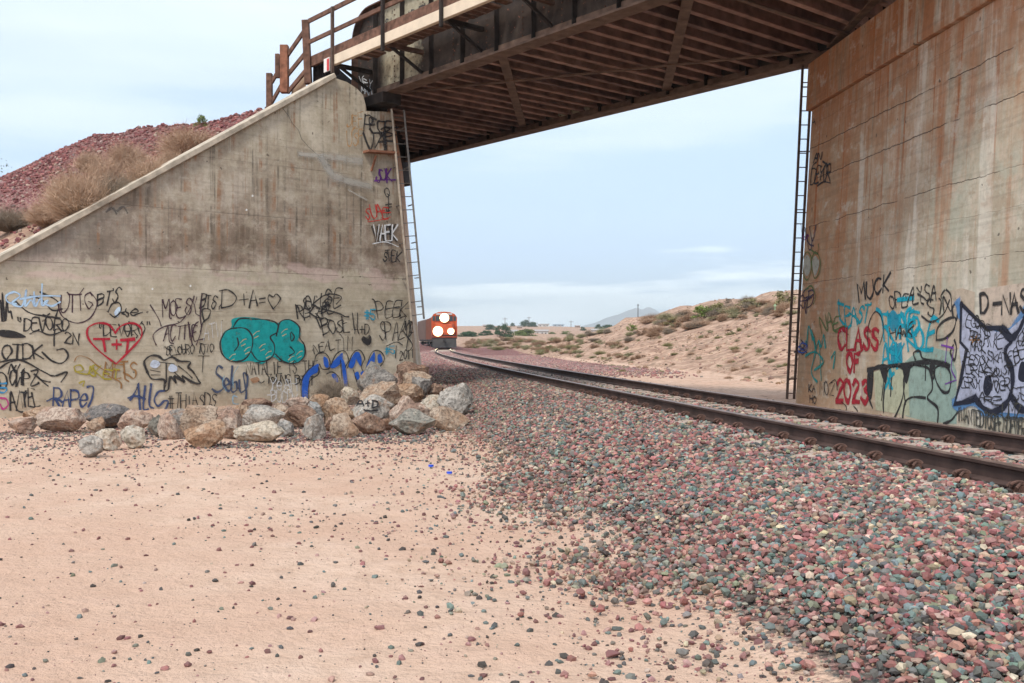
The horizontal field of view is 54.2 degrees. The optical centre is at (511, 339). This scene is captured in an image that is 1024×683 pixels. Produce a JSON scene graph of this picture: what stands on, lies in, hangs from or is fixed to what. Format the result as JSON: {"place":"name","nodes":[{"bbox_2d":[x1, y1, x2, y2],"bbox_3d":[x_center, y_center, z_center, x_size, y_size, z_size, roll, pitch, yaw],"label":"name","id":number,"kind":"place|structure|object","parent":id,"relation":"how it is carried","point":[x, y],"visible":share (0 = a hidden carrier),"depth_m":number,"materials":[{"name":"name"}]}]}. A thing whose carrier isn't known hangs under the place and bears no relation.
{"place":"outdoors","nodes":[
{"label":"outdoors","id":0,"kind":"place"},
{"bbox_2d":[0,110,258,252],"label":"embankment","id":1,"kind":"structure","parent":0,"point":[25,231],"depth_m":28.42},
{"bbox_2d":[0,202,31,232],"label":"dry shrub","id":2,"kind":"object","parent":1,"relation":"on","point":[10,221],"visible":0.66,"depth_m":23.64,"materials":[{"name":"grey plant"}]},
{"bbox_2d":[19,193,62,227],"bbox_3d":[-10.515,-2.996,22.680,1.399,0.962,1.590,0,0,-36],"label":"dry shrub","id":3,"kind":"object","parent":1,"relation":"on","point":[37,220],"visible":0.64,"depth_m":22.46,"materials":[{"name":"brown plant"}]},
{"bbox_2d":[36,166,87,198],"bbox_3d":[-10.834,-3.819,24.518,1.414,1.176,1.606,0,0,19],"label":"dry shrub","id":4,"kind":"object","parent":1,"relation":"on","point":[53,180],"visible":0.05,"depth_m":24.26,"materials":[{"name":"brown plant"}]},
{"bbox_2d":[24,158,135,220],"bbox_3d":[-8.730,-3.066,20.150,2.421,1.523,2.384,0,0,39],"label":"dry shrub","id":5,"kind":"object","parent":1,"relation":"on","point":[70,199],"visible":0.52,"depth_m":19.77,"materials":[{"name":"grey plant"}]},
{"bbox_2d":[70,145,106,171],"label":"dry shrub","id":6,"kind":"object","parent":1,"relation":"on","point":[85,159],"visible":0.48,"depth_m":28.12,"materials":[{"name":"brown plant"}]},
{"bbox_2d":[76,150,132,186],"bbox_3d":[-9.781,-4.070,24.172,1.613,1.125,1.701,0,0,-18],"label":"dry shrub","id":7,"kind":"object","parent":1,"relation":"on","point":[111,168],"visible":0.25,"depth_m":23.97,"materials":[{"name":"brown plant"}]},
{"bbox_2d":[89,168,137,198],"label":"dry shrub","id":8,"kind":"object","parent":1,"relation":"on","point":[116,187],"visible":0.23,"depth_m":20.16,"materials":[{"name":"brown plant"}]},
{"bbox_2d":[96,135,149,168],"bbox_3d":[-10.442,-5.088,27.190,1.665,1.053,1.722,0,0,-33],"label":"dry shrub","id":9,"kind":"object","parent":1,"relation":"on","point":[118,152],"visible":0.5,"depth_m":26.90,"materials":[{"name":"brown plant"}]},
{"bbox_2d":[0,107,265,248],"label":"red embankment rock","id":10,"kind":"object","parent":1,"relation":"on","point":[9,178],"visible":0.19,"depth_m":29.96,"materials":[{"name":"stone"}]},
{"bbox_2d":[114,148,169,182],"bbox_3d":[-7.583,-3.554,20.767,1.386,1.021,1.461,0,0,-10],"label":"dry shrub","id":11,"kind":"object","parent":1,"relation":"on","point":[137,171],"visible":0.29,"depth_m":20.57,"materials":[{"name":"brown plant"}]},
{"bbox_2d":[151,145,185,163],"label":"dry shrub","id":12,"kind":"object","parent":1,"relation":"on","point":[169,155],"visible":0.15,"depth_m":21.46,"materials":[{"name":"brown plant"}]},
{"bbox_2d":[141,116,222,157],"bbox_3d":[-7.435,-4.662,23.321,2.493,1.078,2.364,0,0,-25],"label":"dry shrub","id":13,"kind":"object","parent":1,"relation":"on","point":[186,140],"visible":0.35,"depth_m":22.88,"materials":[{"name":"brown plant"}]},
{"bbox_2d":[192,114,207,127],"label":"green shrub","id":14,"kind":"object","parent":1,"relation":"on","point":[201,118],"visible":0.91,"depth_m":28.88,"materials":[{"name":"green plant"}]},
{"bbox_2d":[0,0,811,326],"label":"sky","id":15,"kind":"structure","parent":0,"point":[690,200],"materials":[{"name":"blue"}]},
{"bbox_2d":[0,290,1019,682],"bbox_3d":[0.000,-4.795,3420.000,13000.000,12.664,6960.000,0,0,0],"label":"ground","id":16,"kind":"structure","parent":0,"point":[48,560],"depth_m":6.40,"materials":[{"name":"sand"}]},
{"bbox_2d":[8,416,36,433],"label":"boulder","id":17,"kind":"object","parent":16,"relation":"on","point":[24,425],"visible":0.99,"depth_m":15.65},
{"bbox_2d":[22,406,46,417],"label":"boulder","id":18,"kind":"object","parent":16,"relation":"on","point":[33,412],"visible":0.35,"depth_m":17.25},
{"bbox_2d":[35,406,85,431],"bbox_3d":[-7.234,1.280,16.028,0.862,0.435,0.535,0,0,0],"label":"boulder","id":19,"kind":"object","parent":16,"relation":"on","point":[59,419],"visible":0.96,"depth_m":15.89,"materials":[{"name":"stone"}]},
{"bbox_2d":[79,435,102,456],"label":"boulder","id":20,"kind":"object","parent":16,"relation":"on","point":[90,445],"visible":1,"depth_m":12.54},
{"bbox_2d":[86,416,105,431],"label":"boulder","id":21,"kind":"object","parent":16,"relation":"on","point":[96,424],"visible":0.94,"depth_m":15.97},
{"bbox_2d":[84,403,129,427],"bbox_3d":[-6.713,1.272,16.627,0.821,0.432,0.509,0,0,0],"label":"boulder","id":22,"kind":"object","parent":16,"relation":"on","point":[111,414],"visible":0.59,"depth_m":16.50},
{"bbox_2d":[95,428,121,450],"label":"boulder","id":23,"kind":"object","parent":16,"relation":"on","point":[110,437],"visible":0.86,"depth_m":13.33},
{"bbox_2d":[120,425,145,448],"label":"boulder","id":24,"kind":"object","parent":16,"relation":"on","point":[132,436],"visible":1,"depth_m":13.60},
{"bbox_2d":[117,409,153,428],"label":"boulder","id":25,"kind":"object","parent":16,"relation":"on","point":[139,418],"visible":0.69,"depth_m":15.48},
{"bbox_2d":[148,414,160,436],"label":"boulder","id":26,"kind":"object","parent":16,"relation":"on","point":[152,425],"visible":0.71,"depth_m":15.12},
{"bbox_2d":[157,412,183,439],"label":"boulder","id":27,"kind":"object","parent":16,"relation":"on","point":[168,427],"visible":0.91,"depth_m":14.73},
{"bbox_2d":[169,408,183,424],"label":"boulder","id":28,"kind":"object","parent":16,"relation":"on","point":[176,414],"visible":0.3,"depth_m":16.82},
{"bbox_2d":[179,404,217,436],"bbox_3d":[-4.786,1.245,15.303,0.568,0.526,0.383,0,0,10],"label":"boulder","id":29,"kind":"object","parent":16,"relation":"on","point":[193,416],"visible":0.54,"depth_m":15.17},
{"bbox_2d":[183,419,225,447],"bbox_3d":[-4.184,1.287,13.626,0.578,0.419,0.389,0,0,-13],"label":"boulder","id":30,"kind":"object","parent":16,"relation":"on","point":[209,434],"visible":0.96,"depth_m":13.49,"materials":[{"name":"stone"}]},
{"bbox_2d":[0,63,420,417],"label":"bridge abutment","id":31,"kind":"object","parent":16,"relation":"on","point":[260,254],"visible":0.95,"depth_m":21.41,"materials":[{"name":"concrete"}]},
{"bbox_2d":[266,19,339,107],"bbox_3d":[-5.277,-6.901,25.190,2.981,1.900,0.892,0,0,42],"label":"wooden railing","id":32,"kind":"object","parent":31,"relation":"on","point":[284,72],"visible":0.85,"depth_m":25.24,"materials":[{"name":"wood"}]},
{"bbox_2d":[390,109,424,320],"bbox_3d":[-2.539,-2.981,24.070,0.871,5.060,0.470,0,0,-18],"label":"ladder","id":33,"kind":"object","parent":31,"relation":"attached to","point":[401,214],"visible":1,"depth_m":23.93,"materials":[{"name":"metal"}]},
{"bbox_2d":[0,426,439,449],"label":"gravel patches","id":34,"kind":"object","parent":16,"relation":"on","point":[330,438],"visible":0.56,"depth_m":14.71,"materials":[{"name":"gravel"}]},
{"bbox_2d":[217,407,242,438],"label":"boulder","id":35,"kind":"object","parent":16,"relation":"on","point":[230,417],"visible":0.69,"depth_m":14.60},
{"bbox_2d":[234,405,248,417],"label":"boulder","id":36,"kind":"object","parent":16,"relation":"on","point":[243,409],"visible":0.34,"depth_m":16.95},
{"bbox_2d":[241,398,272,405],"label":"boulder","id":37,"kind":"object","parent":16,"relation":"on","point":[259,401],"visible":0.65,"depth_m":19.01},
{"bbox_2d":[233,420,284,441],"bbox_3d":[-3.625,1.318,14.312,0.754,0.338,0.468,0,0,0],"label":"boulder","id":38,"kind":"object","parent":16,"relation":"on","point":[266,430],"visible":0.98,"depth_m":14.20,"materials":[{"name":"stone"}]},
{"bbox_2d":[242,405,285,424],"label":"boulder","id":39,"kind":"object","parent":16,"relation":"on","point":[252,415],"visible":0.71,"depth_m":16.33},
{"bbox_2d":[274,403,287,411],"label":"boulder","id":40,"kind":"object","parent":16,"relation":"on","point":[281,407],"visible":0.34,"depth_m":17.80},
{"bbox_2d":[277,419,294,436],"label":"boulder","id":41,"kind":"object","parent":16,"relation":"on","point":[287,426],"visible":0.71,"depth_m":15.13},
{"bbox_2d":[286,397,309,407],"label":"boulder","id":42,"kind":"object","parent":16,"relation":"on","point":[290,402],"visible":0.46,"depth_m":18.58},
{"bbox_2d":[284,405,316,426],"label":"boulder","id":43,"kind":"object","parent":16,"relation":"on","point":[296,415],"visible":0.76,"depth_m":16.72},
{"bbox_2d":[302,414,326,439],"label":"boulder","id":44,"kind":"object","parent":16,"relation":"on","point":[314,427],"visible":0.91,"depth_m":14.46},
{"bbox_2d":[308,401,323,416],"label":"boulder","id":45,"kind":"object","parent":16,"relation":"on","point":[316,406],"visible":0.45,"depth_m":17.25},
{"bbox_2d":[309,394,329,407],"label":"boulder","id":46,"kind":"object","parent":16,"relation":"on","point":[320,399],"visible":0.48,"depth_m":19.01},
{"bbox_2d":[324,417,331,430],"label":"boulder","id":47,"kind":"object","parent":16,"relation":"on","point":[327,424],"visible":0.48,"depth_m":16.14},
{"bbox_2d":[304,371,360,397],"bbox_3d":[-3.717,0.962,20.990,1.478,0.784,1.302,0,0,2],"label":"dry shrub","id":48,"kind":"object","parent":16,"relation":"on","point":[333,389],"visible":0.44,"depth_m":20.81,"materials":[{"name":"brown plant"}]},
{"bbox_2d":[322,397,353,422],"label":"boulder","id":49,"kind":"object","parent":16,"relation":"on","point":[331,407],"visible":0.66,"depth_m":17.27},
{"bbox_2d":[330,413,358,437],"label":"boulder","id":50,"kind":"object","parent":16,"relation":"on","point":[342,425],"visible":0.94,"depth_m":14.85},
{"bbox_2d":[340,387,359,404],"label":"boulder","id":51,"kind":"object","parent":16,"relation":"on","point":[350,395],"visible":0.85,"depth_m":19.71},
{"bbox_2d":[352,412,385,434],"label":"boulder","id":52,"kind":"object","parent":16,"relation":"on","point":[366,423],"visible":0.95,"depth_m":15.50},
{"bbox_2d":[351,394,394,418],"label":"boulder","id":53,"kind":"object","parent":16,"relation":"on","point":[378,405],"visible":0.73,"depth_m":17.23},
{"bbox_2d":[356,361,396,391],"bbox_3d":[-2.932,0.811,21.692,0.927,0.719,0.575,0,0,0],"label":"boulder","id":54,"kind":"object","parent":16,"relation":"on","point":[374,373],"visible":0.74,"depth_m":21.47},
{"bbox_2d":[360,381,400,405],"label":"boulder","id":55,"kind":"object","parent":16,"relation":"on","point":[389,391],"visible":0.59,"depth_m":19.22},
{"bbox_2d":[383,418,392,430],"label":"boulder","id":56,"kind":"object","parent":16,"relation":"on","point":[387,425],"visible":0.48,"depth_m":16.16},
{"bbox_2d":[394,373,401,384],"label":"boulder","id":57,"kind":"object","parent":16,"relation":"on","point":[399,380],"visible":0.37,"depth_m":21.63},
{"bbox_2d":[389,395,419,420],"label":"boulder","id":58,"kind":"object","parent":16,"relation":"on","point":[402,405],"visible":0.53,"depth_m":16.51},
{"bbox_2d":[0,417,814,682],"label":"scattered pebbles","id":59,"kind":"object","parent":16,"relation":"on","point":[756,639],"visible":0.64,"depth_m":6.03,"materials":[{"name":"stone"}]},
{"bbox_2d":[398,383,423,402],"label":"boulder","id":60,"kind":"object","parent":16,"relation":"on","point":[414,393],"visible":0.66,"depth_m":19.85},
{"bbox_2d":[396,361,428,380],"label":"boulder","id":61,"kind":"object","parent":16,"relation":"on","point":[404,367],"visible":0.48,"depth_m":21.82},
{"bbox_2d":[389,408,435,434],"bbox_3d":[-1.549,1.279,15.495,0.748,0.440,0.464,0,0,0],"label":"boulder","id":62,"kind":"object","parent":16,"relation":"on","point":[408,421],"visible":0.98,"depth_m":15.34,"materials":[{"name":"stone"}]},
{"bbox_2d":[402,370,431,383],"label":"boulder","id":63,"kind":"object","parent":16,"relation":"on","point":[407,377],"visible":0.28,"depth_m":21.59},
{"bbox_2d":[411,376,431,398],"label":"boulder","id":64,"kind":"object","parent":16,"relation":"on","point":[424,384],"visible":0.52,"depth_m":20.45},
{"bbox_2d":[418,404,430,414],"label":"boulder","id":65,"kind":"object","parent":16,"relation":"on","point":[424,409],"visible":0.39,"depth_m":17.76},
{"bbox_2d":[420,394,438,409],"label":"boulder","id":66,"kind":"object","parent":16,"relation":"on","point":[430,402],"visible":0.3,"depth_m":18.38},
{"bbox_2d":[428,383,443,394],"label":"boulder","id":67,"kind":"object","parent":16,"relation":"on","point":[436,388],"visible":0.77,"depth_m":20.64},
{"bbox_2d":[428,406,469,430],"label":"boulder","id":68,"kind":"object","parent":16,"relation":"on","point":[447,418],"visible":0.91,"depth_m":16.20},
{"bbox_2d":[437,383,473,413],"bbox_3d":[-1.035,1.107,18.272,0.677,0.670,0.536,0,0,0],"label":"boulder","id":69,"kind":"object","parent":16,"relation":"on","point":[458,397],"visible":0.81,"depth_m":18.09,"materials":[{"name":"stone"}]},
{"bbox_2d":[457,331,478,336],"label":"tree","id":70,"kind":"object","parent":16,"relation":"on","point":[468,334],"visible":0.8,"depth_m":269.21,"materials":[{"name":"green plant"}]},
{"bbox_2d":[478,330,493,335],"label":"tree","id":71,"kind":"object","parent":16,"relation":"on","point":[485,332],"visible":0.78,"depth_m":279.64,"materials":[{"name":"green plant"}]},
{"bbox_2d":[485,324,496,329],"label":"tree","id":72,"kind":"object","parent":16,"relation":"on","point":[490,327],"visible":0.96,"depth_m":518.46,"materials":[{"name":"green plant"}]},
{"bbox_2d":[493,323,513,336],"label":"tree","id":73,"kind":"object","parent":16,"relation":"on","point":[505,329],"visible":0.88,"depth_m":259.60,"materials":[{"name":"green plant"}]},
{"bbox_2d":[513,328,535,335],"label":"tree","id":74,"kind":"object","parent":16,"relation":"on","point":[527,332],"visible":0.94,"depth_m":268.55,"materials":[{"name":"green plant"}]},
{"bbox_2d":[518,320,530,326],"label":"tree","id":75,"kind":"object","parent":16,"relation":"on","point":[524,323],"visible":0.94,"depth_m":639.19,"materials":[{"name":"green plant"}]},
{"bbox_2d":[534,330,548,333],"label":"house","id":76,"kind":"structure","parent":16,"relation":"on","point":[542,331],"depth_m":345.00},
{"bbox_2d":[420,351,702,378],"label":"ballast stones","id":77,"kind":"object","parent":16,"relation":"on","point":[431,362],"visible":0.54,"depth_m":50.62,"materials":[{"name":"gravel"}]},
{"bbox_2d":[427,368,756,414],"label":"ballast stones","id":78,"kind":"object","parent":16,"relation":"on","point":[485,385],"visible":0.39,"depth_m":22.36,"materials":[{"name":"gravel"}]},
{"bbox_2d":[626,323,637,330],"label":"hill shrub","id":79,"kind":"object","parent":16,"relation":"on","point":[632,326],"visible":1,"depth_m":94.25,"materials":[{"name":"green plant"}]},
{"bbox_2d":[636,327,646,334],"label":"hill shrub","id":80,"kind":"object","parent":16,"relation":"on","point":[639,332],"visible":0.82,"depth_m":79.03,"materials":[{"name":"grey plant"}]},
{"bbox_2d":[640,316,657,323],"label":"hill shrub","id":81,"kind":"object","parent":16,"relation":"on","point":[650,320],"visible":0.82,"depth_m":100.77,"materials":[{"name":"brown plant"}]},
{"bbox_2d":[643,330,659,337],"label":"hill shrub","id":82,"kind":"object","parent":16,"relation":"on","point":[652,334],"visible":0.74,"depth_m":73.68,"materials":[{"name":"brown plant"}]},
{"bbox_2d":[642,324,666,332],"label":"hill shrub","id":83,"kind":"object","parent":16,"relation":"on","point":[657,329],"visible":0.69,"depth_m":77.50,"materials":[{"name":"brown plant"}]},
{"bbox_2d":[519,289,799,383],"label":"hillside rubble","id":84,"kind":"object","parent":16,"relation":"on","point":[756,364],"visible":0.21,"depth_m":56.11,"materials":[{"name":"stone"}]},
{"bbox_2d":[653,311,674,319],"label":"hill shrub","id":85,"kind":"object","parent":16,"relation":"on","point":[663,316],"visible":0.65,"depth_m":93.03,"materials":[{"name":"green plant"}]},
{"bbox_2d":[660,326,673,333],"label":"hill shrub","id":86,"kind":"object","parent":16,"relation":"on","point":[668,330],"visible":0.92,"depth_m":72.68,"materials":[{"name":"brown plant"}]},
{"bbox_2d":[661,317,676,324],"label":"hill shrub","id":87,"kind":"object","parent":16,"relation":"on","point":[668,319],"visible":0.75,"depth_m":81.94,"materials":[{"name":"green plant"}]},
{"bbox_2d":[330,453,1023,682],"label":"ballast stones","id":88,"kind":"object","parent":16,"relation":"on","point":[885,525],"visible":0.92,"depth_m":5.86,"materials":[{"name":"gravel"}]},
{"bbox_2d":[680,313,690,321],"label":"hill shrub","id":89,"kind":"object","parent":16,"relation":"on","point":[686,317],"visible":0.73,"depth_m":80.94,"materials":[{"name":"brown plant"}]},
{"bbox_2d":[678,320,698,329],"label":"hill shrub","id":90,"kind":"object","parent":16,"relation":"on","point":[687,328],"visible":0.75,"depth_m":70.91,"materials":[{"name":"brown plant"}]},
{"bbox_2d":[678,320,701,328],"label":"hill shrub","id":91,"kind":"object","parent":16,"relation":"on","point":[694,325],"visible":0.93,"depth_m":70.70,"materials":[{"name":"brown plant"}]},
{"bbox_2d":[391,397,1011,502],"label":"ballast stones","id":92,"kind":"object","parent":16,"relation":"on","point":[536,424],"visible":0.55,"depth_m":11.27,"materials":[{"name":"gravel"}]},
{"bbox_2d":[695,317,713,325],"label":"hill shrub","id":93,"kind":"object","parent":16,"relation":"on","point":[705,323],"visible":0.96,"depth_m":70.73,"materials":[{"name":"brown plant"}]},
{"bbox_2d":[691,305,718,318],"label":"hill shrub","id":94,"kind":"object","parent":16,"relation":"on","point":[698,309],"visible":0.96,"depth_m":77.53,"materials":[{"name":"green plant"}]},
{"bbox_2d":[705,302,723,312],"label":"hill shrub","id":95,"kind":"object","parent":16,"relation":"on","point":[714,306],"visible":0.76,"depth_m":78.11,"materials":[{"name":"green plant"}]},
{"bbox_2d":[717,311,727,321],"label":"hill shrub","id":96,"kind":"object","parent":16,"relation":"on","point":[721,318],"visible":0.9,"depth_m":70.94,"materials":[{"name":"brown plant"}]},
{"bbox_2d":[430,347,1023,512],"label":"railway track","id":97,"kind":"structure","parent":16,"relation":"on","point":[956,464],"depth_m":11.30,"materials":[{"name":"metal"}]},
{"bbox_2d":[418,319,429,345],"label":"boxcar","id":98,"kind":"object","parent":97,"relation":"on","point":[422,330],"visible":0.42,"depth_m":164.57,"materials":[{"name":"brown paint"}]},
{"bbox_2d":[426,318,432,346],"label":"boxcar","id":99,"kind":"object","parent":97,"relation":"on","point":[428,329],"visible":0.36,"depth_m":148.18,"materials":[{"name":"brown paint"}]},
{"bbox_2d":[431,312,456,347],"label":"locomotive","id":100,"kind":"object","parent":97,"relation":"on","point":[443,329],"visible":0.99,"depth_m":120.00,"materials":[{"name":"orange paint"}]},
{"bbox_2d":[724,305,740,313],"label":"hill shrub","id":101,"kind":"object","parent":16,"relation":"on","point":[734,309],"visible":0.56,"depth_m":73.00,"materials":[{"name":"brown plant"}]},
{"bbox_2d":[734,298,758,305],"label":"hill shrub","id":102,"kind":"object","parent":16,"relation":"on","point":[750,300],"visible":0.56,"depth_m":74.57,"materials":[{"name":"green plant"}]},
{"bbox_2d":[740,301,752,309],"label":"hill shrub","id":103,"kind":"object","parent":16,"relation":"on","point":[745,305],"visible":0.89,"depth_m":72.94,"materials":[{"name":"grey plant"}]},
{"bbox_2d":[749,304,768,312],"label":"hill shrub","id":104,"kind":"object","parent":16,"relation":"on","point":[759,310],"visible":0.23,"depth_m":69.74,"materials":[{"name":"brown plant"}]},
{"bbox_2d":[755,299,774,303],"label":"hill shrub","id":105,"kind":"object","parent":16,"relation":"on","point":[761,301],"visible":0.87,"depth_m":72.59,"materials":[{"name":"brown plant"}]},
{"bbox_2d":[776,305,787,312],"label":"hill shrub","id":106,"kind":"object","parent":16,"relation":"on","point":[780,309],"visible":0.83,"depth_m":62.89,"materials":[{"name":"brown plant"}]},
{"bbox_2d":[774,300,794,308],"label":"hill shrub","id":107,"kind":"object","parent":16,"relation":"on","point":[787,304],"visible":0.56,"depth_m":65.55,"materials":[{"name":"brown plant"}]},
{"bbox_2d":[772,290,797,305],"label":"hill shrub","id":108,"kind":"object","parent":16,"relation":"on","point":[780,295],"visible":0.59,"depth_m":66.84,"materials":[{"name":"green plant"}]},
{"bbox_2d":[794,0,1023,434],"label":"bridge abutment","id":109,"kind":"object","parent":16,"relation":"on","point":[912,302],"visible":1,"depth_m":16.05,"materials":[{"name":"beige concrete"}]},
{"bbox_2d":[308,0,895,162],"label":"girder bridge","id":110,"kind":"structure","parent":109,"relation":"on","point":[450,76],"depth_m":21.86,"materials":[{"name":"paint"}]},
{"bbox_2d":[786,60,810,398],"bbox_3d":[6.207,-2.343,21.169,0.827,7.189,0.112,0,0,0],"label":"ladder","id":111,"kind":"object","parent":109,"relation":"attached to","point":[807,151],"visible":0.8,"depth_m":21.16,"materials":[{"name":"brown metal"}]},
{"bbox_2d":[580,307,658,326],"bbox_3d":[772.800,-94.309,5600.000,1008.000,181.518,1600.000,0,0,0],"label":"mountain","id":112,"kind":"structure","parent":0,"point":[618,318],"depth_m":5503.75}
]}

